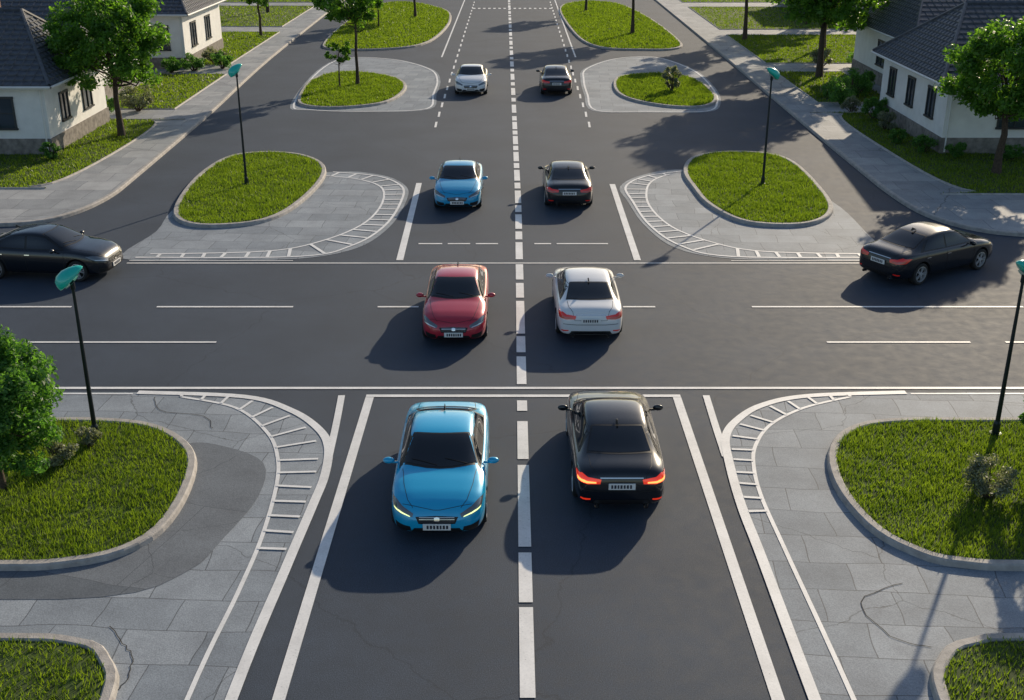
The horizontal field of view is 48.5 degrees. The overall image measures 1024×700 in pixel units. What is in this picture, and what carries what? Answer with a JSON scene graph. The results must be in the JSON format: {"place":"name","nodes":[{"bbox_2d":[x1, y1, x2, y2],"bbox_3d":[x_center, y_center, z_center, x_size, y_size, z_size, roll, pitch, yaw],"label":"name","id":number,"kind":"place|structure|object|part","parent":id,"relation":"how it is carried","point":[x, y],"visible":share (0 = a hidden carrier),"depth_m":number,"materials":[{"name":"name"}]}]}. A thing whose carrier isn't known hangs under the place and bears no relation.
{"place":"outdoors","nodes":[
{"label":"outdoors","id":0,"kind":"place"},
{"bbox_2d":[0,0,1023,699],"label":"road","id":1,"kind":"structure","parent":0,"point":[634,602],"depth_m":31.96,"materials":[{"name":"grey asphalt"}]},
{"bbox_2d":[0,223,122,281],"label":"black sedan","id":2,"kind":"object","parent":1,"relation":"on","point":[46,248],"visible":0.94,"depth_m":36.78,"materials":[{"name":"black paint"}]},
{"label":"windows","id":3,"kind":"part","parent":2,"relation":"part of","materials":[{"name":"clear glass"}]},
{"bbox_2d":[383,401,498,531],"bbox_3d":[-1.460,2.214,24.125,2.382,1.530,4.738,0,22,0],"label":"blue sedan","id":4,"kind":"object","parent":1,"relation":"on","point":[440,480],"visible":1,"depth_m":22.98,"materials":[{"name":"teal paint"}]},
{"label":"windows","id":5,"kind":"part","parent":4,"relation":"part of","materials":[{"name":"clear glass"}]},
{"bbox_2d":[416,262,494,338],"bbox_3d":[-1.620,-1.637,33.516,2.290,1.500,4.738,0,22,0],"label":"red sedan","id":6,"kind":"object","parent":1,"relation":"on","point":[457,296],"visible":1,"depth_m":32.23,"materials":[{"name":"red paint"}]},
{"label":"windows","id":7,"kind":"part","parent":6,"relation":"part of","materials":[{"name":"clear glass"}]},
{"bbox_2d":[429,158,487,206],"bbox_3d":[-2.150,-6.967,46.462,2.359,1.500,4.738,0,22,0],"label":"blue sedan","id":8,"kind":"object","parent":1,"relation":"on","point":[459,183],"visible":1,"depth_m":45.04,"materials":[{"name":"blue paint"}]},
{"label":"windows","id":9,"kind":"part","parent":8,"relation":"part of","materials":[{"name":"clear glass"}]},
{"bbox_2d":[451,64,490,93],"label":"white sedan","id":10,"kind":"object","parent":1,"relation":"on","point":[471,78],"visible":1,"depth_m":69.10,"materials":[{"name":"white paint"}]},
{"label":"windows","id":11,"kind":"part","parent":10,"relation":"part of","materials":[{"name":"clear glass"}]},
{"bbox_2d":[0,0,1023,699],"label":"road markings","id":12,"kind":"object","parent":1,"relation":"on","point":[526,644],"visible":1,"depth_m":25.32,"materials":[{"name":"paint"}]},
{"bbox_2d":[0,0,1023,699],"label":"kerb","id":13,"kind":"structure","parent":1,"relation":"on","point":[838,484],"depth_m":27.17,"materials":[{"name":"concrete"}]},
{"bbox_2d":[536,65,573,93],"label":"black sedan","id":14,"kind":"object","parent":1,"relation":"on","point":[555,78],"visible":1,"depth_m":68.79,"materials":[{"name":"black paint"}]},
{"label":"windows","id":15,"kind":"part","parent":14,"relation":"part of","materials":[{"name":"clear glass"}]},
{"bbox_2d":[538,160,594,204],"bbox_3d":[2.260,-7.070,46.712,2.382,1.500,4.738,0,22,0],"label":"black sedan","id":16,"kind":"object","parent":1,"relation":"on","point":[567,182],"visible":1,"depth_m":44.99,"materials":[{"name":"black paint"}]},
{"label":"windows","id":17,"kind":"part","parent":16,"relation":"part of","materials":[{"name":"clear glass"}]},
{"bbox_2d":[546,266,623,336],"bbox_3d":[2.200,-1.739,33.766,2.359,1.500,4.738,0,22,0],"label":"white sedan","id":18,"kind":"object","parent":1,"relation":"on","point":[587,300],"visible":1,"depth_m":32.15,"materials":[{"name":"white paint"}]},
{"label":"windows","id":19,"kind":"part","parent":18,"relation":"part of","materials":[{"name":"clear glass"}]},
{"bbox_2d":[558,390,664,507],"bbox_3d":[2.220,1.819,25.066,2.382,1.545,4.738,0,22,0],"label":"black sedan","id":20,"kind":"object","parent":1,"relation":"on","point":[616,456],"visible":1,"depth_m":23.59,"materials":[{"name":"black paint"}]},
{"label":"windows","id":21,"kind":"part","parent":20,"relation":"part of","materials":[{"name":"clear glass"}]},
{"bbox_2d":[859,221,992,284],"bbox_3d":[13.837,-3.435,37.725,4.975,1.620,2.405,-13,26,-29],"label":"black sedan","id":22,"kind":"object","parent":1,"relation":"on","point":[916,253],"visible":1,"depth_m":36.79,"materials":[{"name":"black paint"}]},
{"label":"windows","id":23,"kind":"part","parent":22,"relation":"part of","materials":[{"name":"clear glass"}]},
{"bbox_2d":[0,56,1023,699],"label":"pavement","id":24,"kind":"structure","parent":0,"point":[844,560],"depth_m":23.34,"materials":[{"name":"concrete"}]},
{"bbox_2d":[0,442,265,599],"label":"pavement patch","id":25,"kind":"object","parent":24,"relation":"on","point":[227,486],"visible":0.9,"depth_m":22.17,"materials":[{"name":"grey concrete"}]},
{"bbox_2d":[110,397,929,689],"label":"pavement cracks","id":26,"kind":"object","parent":24,"relation":"on","point":[210,426],"visible":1,"depth_m":19.74,"materials":[{"name":"black concrete"}]},
{"bbox_2d":[1018,400,1023,423],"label":"garden bush","id":27,"kind":"object","parent":24,"relation":"on","point":[1021,416],"visible":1,"depth_m":24.64,"materials":[{"name":"green plant"}]},
{"bbox_2d":[0,0,1023,699],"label":"turf","id":28,"kind":"structure","parent":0,"point":[94,668],"depth_m":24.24,"materials":[{"name":"green plant"}]},
{"bbox_2d":[0,324,65,489],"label":"broadleaf tree","id":29,"kind":"object","parent":28,"relation":"on","point":[28,392],"visible":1,"depth_m":23.15,"materials":[{"name":"green plant"}]},
{"bbox_2d":[0,69,90,149],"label":"gutters","id":30,"kind":"object","parent":28,"relation":"on","point":[36,87],"visible":0.68,"depth_m":52.07,"materials":[{"name":"white metal"}]},
{"bbox_2d":[38,142,61,159],"bbox_3d":[-21.225,-9.144,52.316,0.771,0.938,0.894,11,25,25],"label":"garden shrub","id":31,"kind":"object","parent":28,"relation":"on","point":[53,154],"visible":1,"depth_m":52.20,"materials":[{"name":"green plant"}]},
{"bbox_2d":[0,107,109,154],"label":"base","id":32,"kind":"object","parent":28,"relation":"on","point":[65,138],"visible":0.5,"depth_m":54.36,"materials":[{"name":"stone"}]},
{"bbox_2d":[0,69,106,138],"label":"walls","id":33,"kind":"structure","parent":32,"relation":"on","point":[28,113],"depth_m":53.20,"materials":[{"name":"white paint"}]},
{"bbox_2d":[0,74,83,89],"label":"soffit","id":34,"kind":"structure","parent":33,"relation":"on","point":[31,89],"depth_m":51.90,"materials":[{"name":"white"}]},
{"bbox_2d":[0,10,105,85],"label":"roof","id":35,"kind":"structure","parent":34,"relation":"on","point":[19,65],"depth_m":53.30,"materials":[{"name":"tile"}]},
{"bbox_2d":[0,7,63,85],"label":"ridge caps","id":36,"kind":"object","parent":35,"relation":"on","point":[33,43],"visible":0.71,"depth_m":53.93,"materials":[{"name":"tile"}]},
{"bbox_2d":[0,82,94,129],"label":"window frames","id":37,"kind":"structure","parent":33,"relation":"attached to","point":[61,109],"depth_m":54.58,"materials":[{"name":"black metal"}]},
{"bbox_2d":[0,88,91,127],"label":"window glass","id":38,"kind":"object","parent":37,"relation":"in","point":[6,120],"visible":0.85,"depth_m":52.95,"materials":[{"name":"black glass"}]},
{"bbox_2d":[41,438,78,467],"bbox_3d":[-9.943,2.256,24.981,0.857,0.698,0.849,0,22,0],"label":"flowering shrub","id":39,"kind":"object","parent":28,"relation":"on","point":[61,449],"visible":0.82,"depth_m":24.91,"materials":[{"name":"green plant"}]},
{"bbox_2d":[55,265,101,438],"bbox_3d":[-9.684,0.110,25.528,0.594,4.156,0.451,0,22,0],"label":"street lamp","id":40,"kind":"object","parent":28,"relation":"on","point":[66,278],"visible":0.84,"depth_m":25.17,"materials":[{"name":"grey metal"}]},
{"bbox_2d":[74,426,103,447],"bbox_3d":[-9.602,1.984,25.794,0.531,0.575,0.626,0,22,0],"label":"flowering shrub","id":41,"kind":"object","parent":28,"relation":"on","point":[88,439],"visible":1,"depth_m":25.66,"materials":[{"name":"green plant"}]},
{"bbox_2d":[41,0,171,136],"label":"broadleaf tree","id":42,"kind":"object","parent":28,"relation":"on","point":[119,28],"visible":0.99,"depth_m":54.27,"materials":[{"name":"green plant"}]},
{"bbox_2d":[146,38,223,68],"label":"base","id":43,"kind":"object","parent":28,"relation":"on","point":[216,45],"visible":0.14,"depth_m":80.14,"materials":[{"name":"stone"}]},
{"bbox_2d":[149,4,221,57],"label":"walls","id":44,"kind":"structure","parent":43,"relation":"on","point":[172,23],"depth_m":78.37,"materials":[{"name":"white paint"}]},
{"bbox_2d":[158,14,211,50],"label":"window frames","id":45,"kind":"structure","parent":44,"relation":"attached to","point":[207,15],"depth_m":79.86,"materials":[{"name":"black metal"}]},
{"bbox_2d":[151,16,210,49],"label":"window glass","id":46,"kind":"object","parent":45,"relation":"in","point":[165,47],"visible":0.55,"depth_m":79.53,"materials":[{"name":"black glass"}]},
{"bbox_2d":[149,1,223,16],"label":"soffit","id":47,"kind":"structure","parent":44,"relation":"on","point":[179,16],"depth_m":76.25,"materials":[{"name":"white"}]},
{"bbox_2d":[126,0,221,13],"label":"roof","id":48,"kind":"structure","parent":47,"relation":"on","point":[173,7],"depth_m":77.05,"materials":[{"name":"tile"}]},
{"bbox_2d":[180,0,187,14],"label":"ridge caps","id":49,"kind":"object","parent":48,"relation":"on","point":[183,6],"visible":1,"depth_m":76.60,"materials":[{"name":"tile"}]},
{"bbox_2d":[149,0,225,57],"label":"gutters","id":50,"kind":"object","parent":44,"relation":"attached to","point":[177,15],"visible":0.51,"depth_m":76.92,"materials":[{"name":"white metal"}]},
{"bbox_2d":[201,46,226,63],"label":"garden shrub","id":51,"kind":"object","parent":28,"relation":"on","point":[207,53],"visible":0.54,"depth_m":79.61,"materials":[{"name":"green plant"}]},
{"bbox_2d":[228,63,248,184],"bbox_3d":[-11.335,-9.350,47.362,0.557,5.026,0.479,0,22,0],"label":"street lamp","id":52,"kind":"object","parent":28,"relation":"on","point":[233,70],"visible":1,"depth_m":47.13,"materials":[{"name":"grey metal"}]},
{"bbox_2d":[238,0,268,35],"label":"broadleaf tree","id":53,"kind":"object","parent":28,"relation":"on","point":[264,3],"visible":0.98,"depth_m":93.14,"materials":[{"name":"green plant"}]},
{"bbox_2d":[324,41,350,85],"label":"sapling tree","id":54,"kind":"object","parent":28,"relation":"on","point":[345,50],"visible":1,"depth_m":70.51,"materials":[{"name":"green plant"}]},
{"bbox_2d":[311,0,383,83],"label":"broadleaf tree","id":55,"kind":"object","parent":28,"relation":"on","point":[352,11],"visible":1,"depth_m":69.88,"materials":[{"name":"green plant"}]},
{"bbox_2d":[413,0,416,15],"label":"broadleaf tree","id":56,"kind":"object","parent":28,"relation":"on","point":[414,3],"visible":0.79,"depth_m":107.65,"materials":[{"name":"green plant"}]},
{"bbox_2d":[630,0,634,33],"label":"broadleaf tree","id":57,"kind":"object","parent":28,"relation":"on","point":[632,29],"visible":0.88,"depth_m":95.79,"materials":[{"name":"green plant"}]},
{"bbox_2d":[661,65,682,90],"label":"ornamental shrub","id":58,"kind":"object","parent":28,"relation":"on","point":[673,80],"visible":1,"depth_m":69.53,"materials":[{"name":"green plant"}]},
{"bbox_2d":[742,0,747,39],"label":"broadleaf tree","id":59,"kind":"object","parent":28,"relation":"on","point":[744,35],"visible":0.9,"depth_m":91.72,"materials":[{"name":"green plant"}]},
{"bbox_2d":[761,67,779,184],"bbox_3d":[10.724,-9.350,47.559,0.594,4.876,0.451,0,22,0],"label":"street lamp","id":60,"kind":"object","parent":28,"relation":"on","point":[774,73],"visible":1,"depth_m":47.27,"materials":[{"name":"grey metal"}]},
{"bbox_2d":[779,0,851,13],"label":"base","id":61,"kind":"object","parent":28,"relation":"on","point":[783,4],"depth_m":117.00,"materials":[{"name":"stone"}]},
{"bbox_2d":[765,0,892,76],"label":"broadleaf tree","id":62,"kind":"object","parent":28,"relation":"on","point":[825,12],"visible":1,"depth_m":72.00,"materials":[{"name":"green plant"}]},
{"bbox_2d":[821,80,840,96],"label":"garden shrub","id":63,"kind":"object","parent":28,"relation":"on","point":[825,94],"visible":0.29,"depth_m":67.35,"materials":[{"name":"green plant"}]},
{"bbox_2d":[833,68,873,95],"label":"garden shrub","id":64,"kind":"object","parent":28,"relation":"on","point":[865,83],"visible":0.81,"depth_m":67.32,"materials":[{"name":"green plant"}]},
{"bbox_2d":[853,69,875,90],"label":"garden shrub","id":65,"kind":"object","parent":28,"relation":"on","point":[871,74],"visible":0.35,"depth_m":69.34,"materials":[{"name":"green plant"}]},
{"bbox_2d":[860,96,888,118],"bbox_3d":[19.626,-12.998,61.262,1.602,1.277,1.326,13,26,29],"label":"garden shrub","id":66,"kind":"object","parent":28,"relation":"on","point":[873,101],"visible":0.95,"depth_m":61.11,"materials":[{"name":"green plant"}]},
{"bbox_2d":[877,111,897,129],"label":"garden shrub","id":67,"kind":"object","parent":28,"relation":"on","point":[884,117],"visible":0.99,"depth_m":58.43,"materials":[{"name":"green plant"}]},
{"bbox_2d":[888,128,906,143],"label":"garden shrub","id":68,"kind":"object","parent":28,"relation":"on","point":[902,133],"visible":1,"depth_m":55.61,"materials":[{"name":"green plant"}]},
{"bbox_2d":[911,134,938,152],"bbox_3d":[19.562,-9.761,53.861,1.200,0.913,0.984,0,22,0],"label":"garden shrub","id":69,"kind":"object","parent":28,"relation":"on","point":[921,140],"visible":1,"depth_m":53.63,"materials":[{"name":"green plant"}]},
{"bbox_2d":[878,100,1023,153],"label":"base","id":70,"kind":"object","parent":28,"relation":"on","point":[974,145],"visible":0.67,"depth_m":53.60,"materials":[{"name":"stone"}]},
{"bbox_2d":[871,51,1008,151],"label":"gutters","id":71,"kind":"object","parent":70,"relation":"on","point":[905,67],"visible":0.5,"depth_m":54.07,"materials":[{"name":"white metal"}]},
{"bbox_2d":[944,142,966,157],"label":"garden shrub","id":72,"kind":"object","parent":28,"relation":"on","point":[960,146],"visible":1,"depth_m":52.54,"materials":[{"name":"green plant"}]},
{"bbox_2d":[933,15,1023,174],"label":"broadleaf tree","id":73,"kind":"object","parent":28,"relation":"on","point":[994,42],"visible":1,"depth_m":47.51,"materials":[{"name":"green plant"}]},
{"bbox_2d":[961,452,1019,498],"bbox_3d":[9.916,2.713,23.559,1.125,0.938,1.161,-12,25,-26],"label":"flowering shrub","id":74,"kind":"object","parent":28,"relation":"on","point":[980,481],"visible":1,"depth_m":23.50,"materials":[{"name":"green plant"}]},
{"bbox_2d":[989,260,1023,435],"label":"street lamp","id":75,"kind":"object","parent":28,"relation":"on","point":[997,422],"visible":1,"depth_m":25.76,"materials":[{"name":"grey metal"}]},
{"bbox_2d":[1003,144,1023,159],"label":"garden shrub","id":76,"kind":"object","parent":28,"relation":"on","point":[1010,152],"visible":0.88,"depth_m":52.02,"materials":[{"name":"green plant"}]},
{"bbox_2d":[0,0,1023,231],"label":"sidewalk","id":77,"kind":"structure","parent":0,"point":[891,172],"depth_m":55.57,"materials":[{"name":"grey concrete"}]},
{"bbox_2d":[105,95,113,112],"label":"garden shrub","id":78,"kind":"object","parent":77,"relation":"on","point":[110,103],"visible":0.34,"depth_m":62.76,"materials":[{"name":"green plant"}]},
{"bbox_2d":[104,80,135,98],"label":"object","id":79,"kind":"object","parent":77,"relation":"on","point":[108,92],"visible":0.12,"depth_m":67.79,"materials":[{"name":"stone"}]},
{"bbox_2d":[118,82,154,111],"bbox_3d":[-20.894,-14.057,63.317,1.918,1.685,1.780,-13,26,-29],"label":"garden shrub","id":80,"kind":"object","parent":77,"relation":"on","point":[134,100],"visible":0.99,"depth_m":63.24,"materials":[{"name":"green plant"}]},
{"bbox_2d":[160,55,182,72],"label":"garden shrub","id":81,"kind":"object","parent":77,"relation":"on","point":[174,64],"visible":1,"depth_m":75.96,"materials":[{"name":"green plant"}]},
{"bbox_2d":[180,52,205,70],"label":"garden shrub","id":82,"kind":"object","parent":77,"relation":"on","point":[197,63],"visible":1,"depth_m":76.68,"materials":[{"name":"green plant"}]},
{"bbox_2d":[209,50,233,68],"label":"garden shrub","id":83,"kind":"object","parent":77,"relation":"on","point":[225,60],"visible":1,"depth_m":77.73,"materials":[{"name":"green plant"}]},
{"bbox_2d":[809,48,832,66],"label":"garden shrub","id":84,"kind":"object","parent":77,"relation":"on","point":[814,54],"visible":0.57,"depth_m":78.64,"materials":[{"name":"green plant"}]},
{"bbox_2d":[823,75,856,104],"bbox_3d":[18.956,-14.886,65.198,1.986,1.784,2.366,0,22,0],"label":"garden shrub","id":85,"kind":"object","parent":77,"relation":"on","point":[834,87],"visible":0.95,"depth_m":64.96,"materials":[{"name":"green plant"}]},
{"bbox_2d":[845,51,853,62],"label":"garden shrub","id":86,"kind":"object","parent":77,"relation":"on","point":[850,57],"visible":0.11,"depth_m":78.43,"materials":[{"name":"green plant"}]},
{"bbox_2d":[840,95,862,111],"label":"garden shrub","id":87,"kind":"object","parent":77,"relation":"on","point":[848,101],"visible":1,"depth_m":63.16,"materials":[{"name":"green plant"}]},
{"bbox_2d":[851,59,882,85],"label":"base","id":88,"kind":"object","parent":77,"relation":"on","point":[860,66],"visible":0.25,"depth_m":74.53,"materials":[{"name":"stone"}]},
{"bbox_2d":[853,28,890,73],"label":"walls","id":89,"kind":"structure","parent":0,"point":[866,41],"depth_m":74.20,"materials":[{"name":"white paint"}]},
{"bbox_2d":[874,39,884,68],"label":"window frames","id":90,"kind":"structure","parent":89,"relation":"attached to","point":[875,63],"depth_m":71.50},
{"bbox_2d":[877,41,883,65],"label":"window glass","id":91,"kind":"object","parent":90,"relation":"in","point":[882,60],"visible":0.14,"depth_m":71.52,"materials":[{"name":"black glass"}]},
{"bbox_2d":[865,26,894,38],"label":"gutters","id":92,"kind":"object","parent":89,"relation":"attached to","point":[872,29],"visible":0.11,"depth_m":69.84,"materials":[{"name":"white metal"}]},
{"bbox_2d":[880,60,1023,137],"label":"walls","id":93,"kind":"structure","parent":0,"point":[965,122],"depth_m":53.72,"materials":[{"name":"white paint"}]},
{"bbox_2d":[874,54,1001,86],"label":"soffit","id":94,"kind":"structure","parent":93,"relation":"on","point":[914,73],"depth_m":55.98,"materials":[{"name":"white"}]},
{"bbox_2d":[874,4,1023,82],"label":"roof","id":95,"kind":"structure","parent":94,"relation":"on","point":[919,50],"depth_m":55.52,"materials":[{"name":"tile"}]},
{"bbox_2d":[872,1,1023,80],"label":"ridge caps","id":96,"kind":"object","parent":95,"relation":"on","point":[958,29],"visible":0.88,"depth_m":55.74,"materials":[{"name":"tile"}]},
{"bbox_2d":[886,66,1023,129],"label":"window frames","id":97,"kind":"structure","parent":93,"relation":"attached to","point":[997,127],"depth_m":56.95,"materials":[{"name":"black metal"}]},
{"bbox_2d":[888,69,1023,126],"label":"window glass","id":98,"kind":"object","parent":97,"relation":"in","point":[1019,123],"visible":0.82,"depth_m":55.09,"materials":[{"name":"black glass"}]},
{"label":"soffit","id":99,"kind":"object","parent":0,"visible":0},
{"bbox_2d":[0,0,102,42],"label":"roof","id":100,"kind":"structure","parent":99,"relation":"on","point":[40,8],"depth_m":65.03,"materials":[{"name":"tile"}]},
{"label":"soffit","id":101,"kind":"object","parent":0,"visible":0},
{"bbox_2d":[865,0,1023,36],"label":"roof","id":102,"kind":"structure","parent":101,"relation":"on","point":[895,18],"depth_m":68.09,"materials":[{"name":"tile"}]},
{"bbox_2d":[860,0,923,25],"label":"ridge caps","id":103,"kind":"object","parent":102,"relation":"attached to","point":[919,13],"visible":0.33,"depth_m":66.47,"materials":[{"name":"tile"}]}
]}

